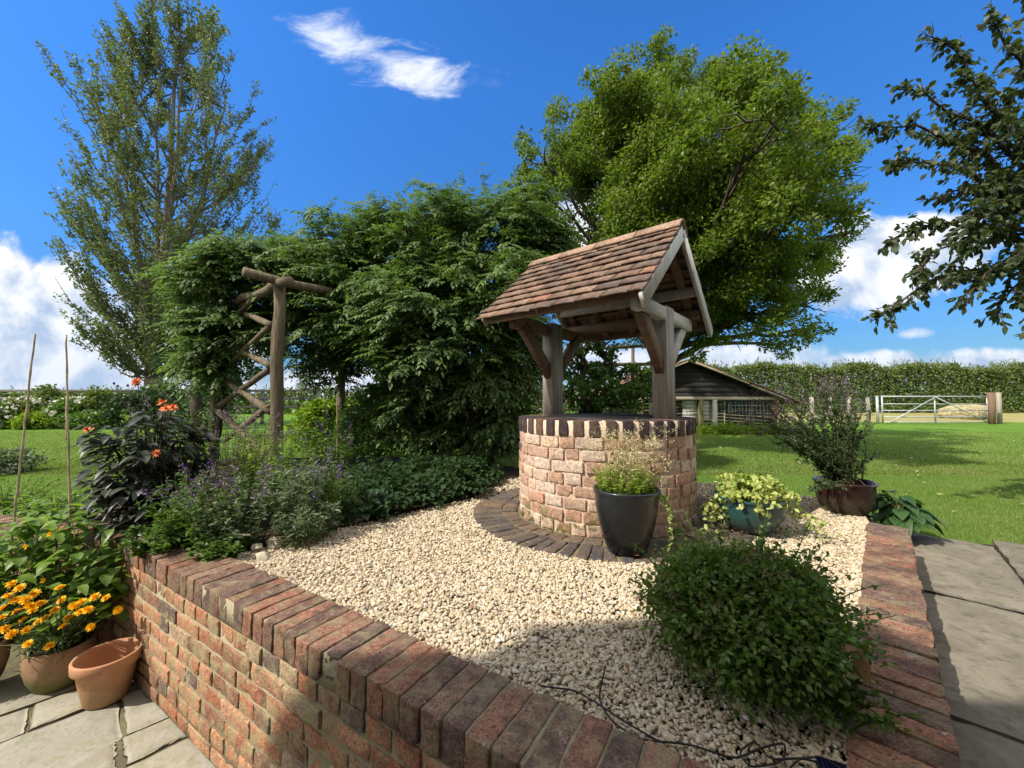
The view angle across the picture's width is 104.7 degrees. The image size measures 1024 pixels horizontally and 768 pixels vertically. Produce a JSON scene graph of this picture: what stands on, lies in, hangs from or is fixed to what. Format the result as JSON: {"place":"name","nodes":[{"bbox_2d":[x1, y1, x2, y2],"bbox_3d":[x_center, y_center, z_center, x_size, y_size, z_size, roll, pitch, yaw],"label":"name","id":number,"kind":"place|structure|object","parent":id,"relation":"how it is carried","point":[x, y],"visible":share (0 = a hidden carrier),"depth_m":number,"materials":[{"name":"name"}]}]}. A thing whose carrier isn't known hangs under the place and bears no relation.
{"place":"outdoors","nodes":[
{"label":"outdoors","id":0,"kind":"place"},
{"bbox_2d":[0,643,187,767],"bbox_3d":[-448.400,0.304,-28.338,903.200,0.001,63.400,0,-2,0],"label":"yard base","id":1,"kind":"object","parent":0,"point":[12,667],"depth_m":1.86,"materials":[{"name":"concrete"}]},
{"bbox_2d":[0,514,153,644],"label":"brick wall","id":2,"kind":"structure","parent":1,"relation":"on","point":[106,635],"depth_m":2.33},
{"bbox_2d":[0,471,71,513],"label":"edging plant","id":3,"kind":"object","parent":2,"relation":"on","point":[35,483],"visible":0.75,"depth_m":2.96,"materials":[{"name":"green plant"}]},
{"bbox_2d":[0,674,215,767],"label":"paving","id":4,"kind":"structure","parent":0,"point":[88,739],"depth_m":1.76,"materials":[{"name":"beige stone"}]},
{"bbox_2d":[0,638,10,676],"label":"plant pot","id":5,"kind":"object","parent":4,"relation":"on","point":[4,654],"visible":0.66,"depth_m":2.03,"materials":[{"name":"ceramic"}]},
{"bbox_2d":[0,580,40,647],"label":"marigold","id":6,"kind":"object","parent":5,"relation":"in","point":[11,633],"visible":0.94,"depth_m":1.89,"materials":[{"name":"orange plant"}]},
{"bbox_2d":[20,629,96,694],"bbox_3d":[-2.370,1.460,2.071,0.268,0.212,0.265,0,-2,0],"label":"plant pot","id":7,"kind":"object","parent":4,"relation":"on","point":[40,674],"visible":0.7,"depth_m":1.98,"materials":[{"name":"ceramic"}]},
{"bbox_2d":[8,584,123,663],"bbox_3d":[-2.299,1.196,2.026,0.620,0.420,0.361,-2,-3,38],"label":"marigold","id":8,"kind":"object","parent":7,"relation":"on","point":[62,630],"visible":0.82,"depth_m":1.98,"materials":[{"name":"orange plant"}]},
{"bbox_2d":[0,494,137,652],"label":"climbing bean","id":9,"kind":"object","parent":7,"relation":"in","point":[85,586],"visible":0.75,"depth_m":2.11,"materials":[{"name":"green plant"}]},
{"bbox_2d":[7,334,35,574],"bbox_3d":[-2.744,0.378,2.209,0.016,1.333,0.066,-1,-3,26],"label":"garden cane","id":10,"kind":"object","parent":9,"relation":"on","point":[22,447],"visible":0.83,"depth_m":2.21,"materials":[{"name":"brown wood"}]},
{"bbox_2d":[65,335,72,571],"bbox_3d":[-2.538,0.384,2.260,0.168,1.348,0.017,-1,-3,18],"label":"garden cane","id":11,"kind":"object","parent":9,"relation":"on","point":[68,457],"visible":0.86,"depth_m":2.26,"materials":[{"name":"brown wood"}]},
{"bbox_2d":[69,637,142,709],"bbox_3d":[-2.020,1.452,1.971,0.263,0.220,0.261,0,-2,0],"label":"plant pot","id":12,"kind":"object","parent":4,"relation":"on","point":[102,674],"visible":0.98,"depth_m":1.93,"materials":[{"name":"ceramic"}]},
{"bbox_2d":[113,529,711,767],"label":"brick wall","id":13,"kind":"structure","parent":4,"relation":"on","point":[240,664],"depth_m":1.31,"materials":[{"name":"red brick"}]},
{"bbox_2d":[151,499,216,543],"bbox_3d":[-1.864,0.785,2.262,0.352,0.264,0.342,0,-2,0],"label":"alchemilla","id":14,"kind":"object","parent":13,"relation":"on","point":[182,517],"visible":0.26,"depth_m":2.20,"materials":[{"name":"green plant"}]},
{"bbox_2d":[221,534,250,541],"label":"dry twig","id":15,"kind":"object","parent":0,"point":[240,535],"visible":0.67,"depth_m":2.06,"materials":[{"name":"brown wood"}]},
{"bbox_2d":[86,457,877,553],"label":"garden soil","id":16,"kind":"structure","parent":0,"point":[511,472],"depth_m":3.42,"materials":[{"name":"brown soil"}]},
{"bbox_2d":[0,486,101,520],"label":"edging plant","id":17,"kind":"object","parent":16,"relation":"on","point":[60,505],"visible":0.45,"depth_m":2.64,"materials":[{"name":"green plant"}]},
{"bbox_2d":[66,368,225,542],"bbox_3d":[-2.368,0.424,2.616,0.834,1.078,0.797,0,-2,0],"label":"dahlia","id":18,"kind":"object","parent":16,"relation":"on","point":[124,494],"visible":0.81,"depth_m":2.45,"materials":[{"name":"green plant"}]},
{"bbox_2d":[117,520,202,558],"bbox_3d":[-1.887,0.827,2.151,0.400,0.174,0.418,0,-2,0],"label":"edging plant","id":19,"kind":"object","parent":16,"relation":"on","point":[139,547],"visible":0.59,"depth_m":2.07,"materials":[{"name":"green plant"}]},
{"bbox_2d":[112,384,218,499],"bbox_3d":[-2.470,0.462,2.836,0.532,0.957,0.662,0,-2,0],"label":"valerian","id":20,"kind":"object","parent":16,"relation":"on","point":[189,417],"visible":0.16,"depth_m":2.87,"materials":[{"name":"green plant"}]},
{"bbox_2d":[134,458,267,549],"bbox_3d":[-1.704,0.663,2.198,0.509,0.502,0.472,0,-2,10],"label":"erysimum","id":21,"kind":"object","parent":16,"relation":"in","point":[192,534],"visible":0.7,"depth_m":2.14,"materials":[{"name":"green plant"}]},
{"bbox_2d":[184,526,263,561],"bbox_3d":[-1.522,0.841,2.086,0.303,0.139,0.350,0,-2,0],"label":"edging plant","id":22,"kind":"object","parent":16,"relation":"on","point":[213,549],"visible":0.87,"depth_m":2.03,"materials":[{"name":"green plant"}]},
{"bbox_2d":[165,456,294,549],"bbox_3d":[-1.520,0.658,2.216,0.563,0.514,0.604,-2,-3,36],"label":"catmint","id":23,"kind":"object","parent":16,"relation":"on","point":[256,514],"visible":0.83,"depth_m":2.18,"materials":[{"name":"green plant"}]},
{"bbox_2d":[191,388,278,502],"bbox_3d":[-2.313,0.492,3.265,0.639,0.933,0.599,2,-3,-43],"label":"valerian","id":24,"kind":"object","parent":16,"relation":"on","point":[239,442],"visible":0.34,"depth_m":3.28,"materials":[{"name":"green plant"}]},
{"bbox_2d":[211,413,285,517],"bbox_3d":[-1.885,0.574,2.831,0.417,0.732,0.445,-1,-3,20],"label":"fennel","id":25,"kind":"object","parent":16,"relation":"on","point":[250,465],"visible":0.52,"depth_m":2.82,"materials":[{"name":"green plant"}]},
{"bbox_2d":[223,410,305,508],"bbox_3d":[-1.912,0.564,3.030,0.509,0.771,0.543,0,-2,0],"label":"salvia","id":26,"kind":"object","parent":16,"relation":"on","point":[265,453],"visible":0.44,"depth_m":3.01,"materials":[{"name":"green plant"}]},
{"bbox_2d":[242,435,325,517],"bbox_3d":[-1.648,0.655,2.841,0.521,0.572,0.484,-1,-3,16],"label":"aster","id":27,"kind":"object","parent":16,"relation":"on","point":[273,463],"visible":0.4,"depth_m":2.77,"materials":[{"name":"green plant"}]},
{"bbox_2d":[254,447,339,538],"bbox_3d":[-1.316,0.658,2.431,0.456,0.532,0.512,0,-2,0],"label":"erysimum","id":28,"kind":"object","parent":16,"relation":"in","point":[289,499],"visible":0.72,"depth_m":2.37,"materials":[{"name":"green plant"}]},
{"bbox_2d":[189,267,418,482],"bbox_3d":[-2.443,0.019,5.850,2.407,2.299,3.357,-2,-3,38],"label":"rustic pergola","id":29,"kind":"object","parent":16,"relation":"on","point":[274,365],"visible":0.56,"depth_m":4.31,"materials":[{"name":"brown wood"}]},
{"bbox_2d":[296,410,353,498],"bbox_3d":[-1.545,0.588,3.280,0.465,0.742,0.440,0,-2,0],"label":"phlox","id":30,"kind":"object","parent":16,"relation":"on","point":[345,452],"visible":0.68,"depth_m":3.27,"materials":[{"name":"green plant"}]},
{"bbox_2d":[298,457,364,530],"bbox_3d":[-1.172,0.701,2.521,0.422,0.453,0.490,0,-2,0],"label":"lavender","id":31,"kind":"object","parent":16,"relation":"on","point":[333,493],"visible":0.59,"depth_m":2.57,"materials":[{"name":"green plant"}]},
{"bbox_2d":[336,395,337,455],"bbox_3d":[-2.028,0.515,4.583,0.029,0.774,0.020,0,-2,0],"label":"garden cane","id":32,"kind":"object","parent":16,"relation":"on","point":[337,421],"visible":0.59,"depth_m":4.58,"materials":[{"name":"brown wood"}]},
{"bbox_2d":[326,406,367,465],"bbox_3d":[-2.290,0.674,5.379,0.642,0.846,0.517,-2,-3,39],"label":"verbascum","id":33,"kind":"object","parent":16,"relation":"on","point":[346,440],"visible":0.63,"depth_m":5.37,"materials":[{"name":"green plant"}]},
{"bbox_2d":[281,467,412,524],"bbox_3d":[-1.175,0.792,2.856,0.938,0.351,0.754,0,-2,0],"label":"cranesbill","id":34,"kind":"object","parent":16,"relation":"on","point":[383,494],"visible":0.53,"depth_m":2.77,"materials":[{"name":"green plant"}]},
{"bbox_2d":[123,161,583,469],"bbox_3d":[-1.880,-0.830,5.469,5.826,4.409,3.327,0,-2,0],"label":"wisteria","id":35,"kind":"object","parent":16,"relation":"on","point":[435,286],"visible":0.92,"depth_m":4.82,"materials":[{"name":"green plant"}]},
{"bbox_2d":[329,453,419,492],"bbox_3d":[-1.261,0.819,3.631,0.966,0.365,0.819,0,-2,0],"label":"cranesbill","id":36,"kind":"object","parent":16,"relation":"on","point":[382,466],"visible":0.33,"depth_m":3.62,"materials":[{"name":"green plant"}]},
{"bbox_2d":[355,405,409,468],"bbox_3d":[-1.701,0.660,5.126,0.638,0.854,0.862,2,-3,-36],"label":"verbascum","id":37,"kind":"object","parent":16,"relation":"on","point":[374,449],"visible":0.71,"depth_m":5.08,"materials":[{"name":"green plant"}]},
{"bbox_2d":[350,461,456,510],"bbox_3d":[-0.898,0.796,3.197,0.918,0.334,0.741,0,-2,0],"label":"cranesbill","id":38,"kind":"object","parent":16,"relation":"on","point":[430,492],"visible":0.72,"depth_m":3.09,"materials":[{"name":"green plant"}]},
{"bbox_2d":[379,452,452,478],"bbox_3d":[-0.913,0.849,3.987,0.866,0.306,0.740,0,-2,0],"label":"cranesbill","id":39,"kind":"object","parent":16,"relation":"on","point":[416,468],"visible":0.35,"depth_m":3.98,"materials":[{"name":"green plant"}]},
{"bbox_2d":[407,456,493,499],"bbox_3d":[-0.564,0.805,3.483,0.804,0.328,0.657,0,-2,0],"label":"cranesbill","id":40,"kind":"object","parent":16,"relation":"on","point":[459,482],"visible":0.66,"depth_m":3.42,"materials":[{"name":"green plant"}]},
{"bbox_2d":[442,452,504,485],"bbox_3d":[-0.401,0.833,3.885,0.676,0.328,0.560,1,-3,-22],"label":"cranesbill","id":41,"kind":"object","parent":16,"relation":"on","point":[478,467],"visible":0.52,"depth_m":3.84,"materials":[{"name":"green plant"}]},
{"bbox_2d":[473,488,757,564],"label":"brick paving","id":42,"kind":"structure","parent":16,"relation":"on","point":[498,514],"depth_m":2.38,"materials":[{"name":"brown brick"}]},
{"bbox_2d":[593,481,660,556],"bbox_3d":[0.620,0.729,2.140,0.358,0.335,0.354,0,-2,0],"label":"plant pot","id":43,"kind":"object","parent":42,"relation":"on","point":[625,520],"visible":0.82,"depth_m":2.01,"materials":[{"name":"black ceramic"}]},
{"bbox_2d":[579,417,676,554],"bbox_3d":[0.638,0.533,2.186,0.553,0.691,0.451,0,-2,0],"label":"potted herb","id":44,"kind":"object","parent":43,"relation":"in","point":[639,487],"visible":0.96,"depth_m":2.11,"materials":[{"name":"green plant"}]},
{"bbox_2d":[713,490,789,535],"bbox_3d":[1.490,0.806,2.468,0.418,0.220,0.414,0,-2,0],"label":"plant pot","id":45,"kind":"object","parent":42,"relation":"on","point":[745,519],"visible":0.59,"depth_m":2.33,"materials":[{"name":"green ceramic"}]},
{"bbox_2d":[699,468,848,541],"bbox_3d":[1.518,0.756,2.473,0.698,0.400,0.574,0,-2,0],"label":"potted ivy","id":46,"kind":"object","parent":45,"relation":"in","point":[758,488],"visible":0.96,"depth_m":2.38,"materials":[{"name":"yellow plant"}]},
{"bbox_2d":[0,401,1023,544],"bbox_3d":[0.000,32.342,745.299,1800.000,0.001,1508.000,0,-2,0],"label":"lawn","id":47,"kind":"structure","parent":0,"point":[1005,427],"depth_m":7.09,"materials":[{"name":"green plant"}]},
{"bbox_2d":[0,401,18,428],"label":"border shrub","id":48,"kind":"object","parent":47,"relation":"on","point":[3,422],"visible":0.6,"depth_m":14.06,"materials":[{"name":"green plant"}]},
{"bbox_2d":[0,395,46,428],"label":"border shrub","id":49,"kind":"object","parent":47,"relation":"on","point":[33,407],"visible":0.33,"depth_m":14.43,"materials":[{"name":"green plant"}]},
{"bbox_2d":[0,445,55,473],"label":"border shrub","id":50,"kind":"object","parent":47,"relation":"on","point":[6,454],"visible":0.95,"depth_m":5.60,"materials":[{"name":"green plant"}]},
{"bbox_2d":[6,411,61,429],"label":"border shrub","id":51,"kind":"object","parent":47,"relation":"on","point":[33,418],"visible":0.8,"depth_m":13.88,"materials":[{"name":"green plant"}]},
{"bbox_2d":[15,384,70,422],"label":"border shrub","id":52,"kind":"object","parent":47,"relation":"on","point":[44,392],"visible":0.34,"depth_m":15.02,"materials":[{"name":"green plant"}]},
{"bbox_2d":[65,397,66,439],"bbox_3d":[-5.630,0.435,4.986,0.043,0.539,0.018,0,-2,0],"label":"garden cane","id":53,"kind":"object","parent":47,"relation":"on","point":[66,422],"visible":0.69,"depth_m":4.98,"materials":[{"name":"brown wood"}]},
{"bbox_2d":[37,394,98,428],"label":"border shrub","id":54,"kind":"object","parent":47,"relation":"on","point":[53,410],"visible":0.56,"depth_m":14.35,"materials":[{"name":"green plant"}]},
{"bbox_2d":[51,408,124,429],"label":"border shrub","id":55,"kind":"object","parent":47,"relation":"on","point":[90,416],"visible":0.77,"depth_m":13.90,"materials":[{"name":"green plant"}]},
{"bbox_2d":[69,385,115,421],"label":"border shrub","id":56,"kind":"object","parent":47,"relation":"on","point":[97,395],"visible":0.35,"depth_m":14.98,"materials":[{"name":"green plant"}]},
{"bbox_2d":[99,390,158,427],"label":"border shrub","id":57,"kind":"object","parent":47,"relation":"on","point":[116,404],"visible":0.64,"depth_m":14.37,"materials":[{"name":"green plant"}]},
{"bbox_2d":[133,390,185,426],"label":"border shrub","id":58,"kind":"object","parent":47,"relation":"on","point":[155,397],"visible":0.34,"depth_m":14.85,"materials":[{"name":"green plant"}]},
{"bbox_2d":[35,0,284,413],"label":"poplar tree","id":59,"kind":"object","parent":47,"relation":"on","point":[113,124],"visible":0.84,"depth_m":15.35,"materials":[{"name":"green plant"}]},
{"bbox_2d":[0,389,319,423],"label":"rail fence","id":60,"kind":"object","parent":47,"relation":"on","point":[262,397],"visible":0.12,"depth_m":17.15,"materials":[{"name":"brown wood"}]},
{"bbox_2d":[137,326,261,434],"bbox_3d":[-8.411,-0.135,10.824,3.419,3.430,2.037,0,-2,0],"label":"hawthorn tree","id":61,"kind":"object","parent":47,"relation":"on","point":[198,404],"visible":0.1,"depth_m":10.76,"materials":[{"name":"green plant"}]},
{"bbox_2d":[167,391,239,428],"bbox_3d":[-11.018,0.853,14.253,2.351,1.873,1.758,0,-2,0],"label":"border shrub","id":62,"kind":"object","parent":47,"relation":"on","point":[180,410],"visible":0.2,"depth_m":13.85,"materials":[{"name":"green plant"}]},
{"bbox_2d":[0,384,629,413],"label":"hedge","id":63,"kind":"object","parent":47,"relation":"on","point":[247,403],"visible":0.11,"depth_m":29.82,"materials":[{"name":"green plant"}]},
{"bbox_2d":[283,395,359,457],"bbox_3d":[-3.384,0.791,7.156,1.524,1.228,1.333,0,-2,0],"label":"mock orange","id":64,"kind":"object","parent":47,"relation":"on","point":[314,409],"visible":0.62,"depth_m":6.83,"materials":[{"name":"green plant"}]},
{"bbox_2d":[329,399,400,456],"bbox_3d":[-2.456,0.812,6.733,1.228,1.200,1.246,0,-2,0],"label":"mock orange","id":65,"kind":"object","parent":47,"relation":"on","point":[344,418],"visible":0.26,"depth_m":6.48,"materials":[{"name":"green plant"}]},
{"bbox_2d":[352,357,488,434],"bbox_3d":[-1.588,0.203,9.369,4.264,2.668,2.325,1,-2,-14],"label":"holly tree","id":66,"kind":"object","parent":47,"relation":"on","point":[364,387],"visible":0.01,"depth_m":9.11,"materials":[{"name":"green plant"}]},
{"bbox_2d":[537,400,578,410],"bbox_3d":[1.500,1.223,16.945,6.290,1.220,0.128,0,-2,0],"label":"rail fence","id":67,"kind":"object","parent":47,"relation":"on","point":[564,409],"depth_m":16.89,"materials":[{"name":"brown wood"}]},
{"bbox_2d":[563,340,652,413],"bbox_3d":[1.620,0.253,6.924,2.170,2.328,1.372,0,-2,7],"label":"elder tree","id":68,"kind":"object","parent":47,"relation":"on","point":[597,377],"visible":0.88,"depth_m":6.79,"materials":[{"name":"green plant"}]},
{"bbox_2d":[580,344,651,413],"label":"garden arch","id":69,"kind":"structure","parent":47,"relation":"on","point":[633,347],"depth_m":7.65,"materials":[{"name":"grey wood"}]},
{"bbox_2d":[564,359,804,432],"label":"open shed","id":70,"kind":"structure","parent":47,"relation":"on","point":[699,382],"depth_m":12.59,"materials":[{"name":"brown wood"}]},
{"bbox_2d":[510,22,882,415],"bbox_3d":[4.459,-3.076,9.561,6.559,9.200,9.865,-2,-3,43],"label":"walnut tree","id":71,"kind":"object","parent":47,"relation":"on","point":[742,190],"visible":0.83,"depth_m":6.48,"materials":[{"name":"green plant"}]},
{"bbox_2d":[695,419,799,434],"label":"nettle clump","id":72,"kind":"object","parent":47,"relation":"on","point":[709,430],"visible":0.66,"depth_m":11.93,"materials":[{"name":"green plant"}]},
{"bbox_2d":[810,397,870,423],"bbox_3d":[14.497,1.219,17.464,2.429,1.270,0.110,0,-2,5],"label":"rail fence","id":73,"kind":"object","parent":47,"relation":"on","point":[812,398],"visible":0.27,"depth_m":17.43,"materials":[{"name":"grey wood"}]},
{"bbox_2d":[705,433,1023,511],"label":"fallen leaves","id":74,"kind":"object","parent":47,"relation":"on","point":[885,464],"visible":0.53,"depth_m":6.76,"materials":[{"name":"brown plant"}]},
{"bbox_2d":[875,396,878,423],"bbox_3d":[15.927,1.176,17.216,0.104,1.336,0.104,0,-2,0],"label":"gate post","id":75,"kind":"object","parent":47,"relation":"on","point":[877,408],"visible":0.76,"depth_m":17.19,"materials":[{"name":"wood"}]},
{"bbox_2d":[846,522,960,767],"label":"brick wall","id":76,"kind":"structure","parent":47,"relation":"on","point":[889,564],"depth_m":1.16,"materials":[{"name":"red brick"}]},
{"bbox_2d":[866,490,948,536],"bbox_3d":[2.845,0.970,2.892,0.503,0.348,0.434,1,-3,-20],"label":"hosta","id":77,"kind":"object","parent":47,"relation":"on","point":[908,512],"visible":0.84,"depth_m":2.82,"materials":[{"name":"green plant"}]},
{"bbox_2d":[856,0,1023,339],"bbox_3d":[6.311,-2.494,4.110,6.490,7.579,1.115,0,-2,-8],"label":"plum tree","id":78,"kind":"object","parent":47,"relation":"on","point":[995,190],"visible":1,"depth_m":3.70,"materials":[{"name":"green plant"}]},
{"bbox_2d":[986,392,995,423],"bbox_3d":[20.728,1.095,17.069,0.177,1.485,0.177,0,-2,0],"label":"gate post","id":79,"kind":"object","parent":47,"relation":"on","point":[991,404],"visible":0.78,"depth_m":17.01,"materials":[{"name":"brown wood"}]},
{"bbox_2d":[881,396,987,422],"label":"field gate","id":80,"kind":"structure","parent":79,"relation":"attached to","point":[934,410],"depth_m":17.15,"materials":[{"name":"metal"}]},
{"bbox_2d":[995,392,1002,423],"bbox_3d":[21.667,1.111,17.569,0.135,1.496,0.135,0,-2,0],"label":"gate post","id":81,"kind":"object","parent":47,"relation":"on","point":[999,408],"visible":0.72,"depth_m":17.53,"materials":[{"name":"grey wood"}]},
{"bbox_2d":[0,0,1023,400],"label":"sky","id":82,"kind":"structure","parent":0,"point":[364,96],"materials":[{"name":"blue"}]},
{"bbox_2d":[230,478,868,767],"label":"gravel","id":83,"kind":"structure","parent":0,"point":[566,661],"depth_m":1.55,"materials":[{"name":"beige gravel"}]},
{"bbox_2d":[251,543,262,551],"bbox_3d":[-1.386,0.892,2.147,0.059,0.052,0.071,2,-3,-33],"label":"stone","id":84,"kind":"object","parent":83,"relation":"on","point":[256,547],"visible":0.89,"depth_m":2.13,"materials":[{"name":"beige stone"}]},
{"bbox_2d":[255,552,271,561],"bbox_3d":[-1.278,0.898,2.038,0.072,0.062,0.080,2,-3,-40],"label":"stone","id":85,"kind":"object","parent":83,"relation":"on","point":[263,556],"visible":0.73,"depth_m":2.02,"materials":[{"name":"beige stone"}]},
{"bbox_2d":[266,536,284,549],"bbox_3d":[-1.312,0.883,2.190,0.081,0.070,0.075,-2,-3,40],"label":"stone","id":86,"kind":"object","parent":83,"relation":"on","point":[272,543],"visible":0.92,"depth_m":2.17,"materials":[{"name":"beige stone"}]},
{"bbox_2d":[270,492,341,548],"bbox_3d":[-1.212,0.783,2.295,0.387,0.270,0.369,-2,-3,32],"label":"lychnis","id":87,"kind":"object","parent":83,"relation":"on","point":[299,523],"visible":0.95,"depth_m":2.24,"materials":[{"name":"green plant"}]},
{"bbox_2d":[475,218,712,538],"bbox_3d":[0.683,-0.073,2.993,1.296,2.046,1.455,-2,-3,40],"label":"wishing well","id":88,"kind":"object","parent":83,"relation":"on","point":[645,285],"visible":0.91,"depth_m":2.60,"materials":[{"name":"brown brick"}]},
{"bbox_2d":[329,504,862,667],"bbox_3d":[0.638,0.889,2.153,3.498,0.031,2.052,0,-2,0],"label":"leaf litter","id":89,"kind":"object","parent":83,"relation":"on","point":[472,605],"visible":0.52,"depth_m":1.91,"materials":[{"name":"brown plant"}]},
{"bbox_2d":[540,667,840,767],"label":"light cable","id":90,"kind":"object","parent":83,"relation":"on","point":[794,763],"visible":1,"depth_m":0.90,"materials":[{"name":"black plastic"}]},
{"bbox_2d":[816,756,846,767],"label":"solar panel","id":91,"kind":"object","parent":83,"relation":"on","point":[823,762],"visible":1,"depth_m":0.87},
{"bbox_2d":[812,475,878,515],"bbox_3d":[2.440,0.820,2.898,0.378,0.229,0.374,0,-2,0],"label":"plant pot","id":92,"kind":"object","parent":83,"relation":"on","point":[856,500],"visible":0.7,"depth_m":2.77,"materials":[{"name":"ceramic"}]},
{"bbox_2d":[735,359,883,493],"bbox_3d":[2.210,0.298,2.937,0.995,0.951,0.531,0,-2,0],"label":"potted sage","id":93,"kind":"object","parent":92,"relation":"in","point":[835,460],"visible":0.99,"depth_m":2.88,"materials":[{"name":"green plant"}]},
{"bbox_2d":[629,508,928,739],"bbox_3d":[0.715,0.670,1.184,0.697,0.551,0.706,0,-2,0],"label":"spirea bush","id":94,"kind":"object","parent":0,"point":[745,621],"visible":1,"depth_m":1.04,"materials":[{"name":"green plant"}]},
{"bbox_2d":[677,410,1023,422],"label":"field","id":95,"kind":"structure","parent":0,"point":[1014,416],"depth_m":20.82,"materials":[{"name":"beige plant"}]},
{"bbox_2d":[676,356,1023,412],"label":"field hedge","id":96,"kind":"object","parent":95,"relation":"on","point":[1010,374],"visible":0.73,"depth_m":23.91,"materials":[{"name":"green plant"}]},
{"bbox_2d":[937,403,986,419],"bbox_3d":[23.469,1.506,20.437,2.427,1.014,1.748,0,-2,0],"label":"straw heap","id":97,"kind":"object","parent":95,"relation":"on","point":[962,406],"visible":0.57,"depth_m":20.04,"materials":[{"name":"beige plant"}]},
{"bbox_2d":[842,644,870,685],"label":"dead leaf","id":98,"kind":"object","parent":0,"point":[863,664],"visible":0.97,"depth_m":0.96,"materials":[{"name":"brown plant"}]},
{"bbox_2d":[911,533,1023,767],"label":"path","id":99,"kind":"structure","parent":0,"point":[979,647],"depth_m":1.68,"materials":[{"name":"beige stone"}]}
]}

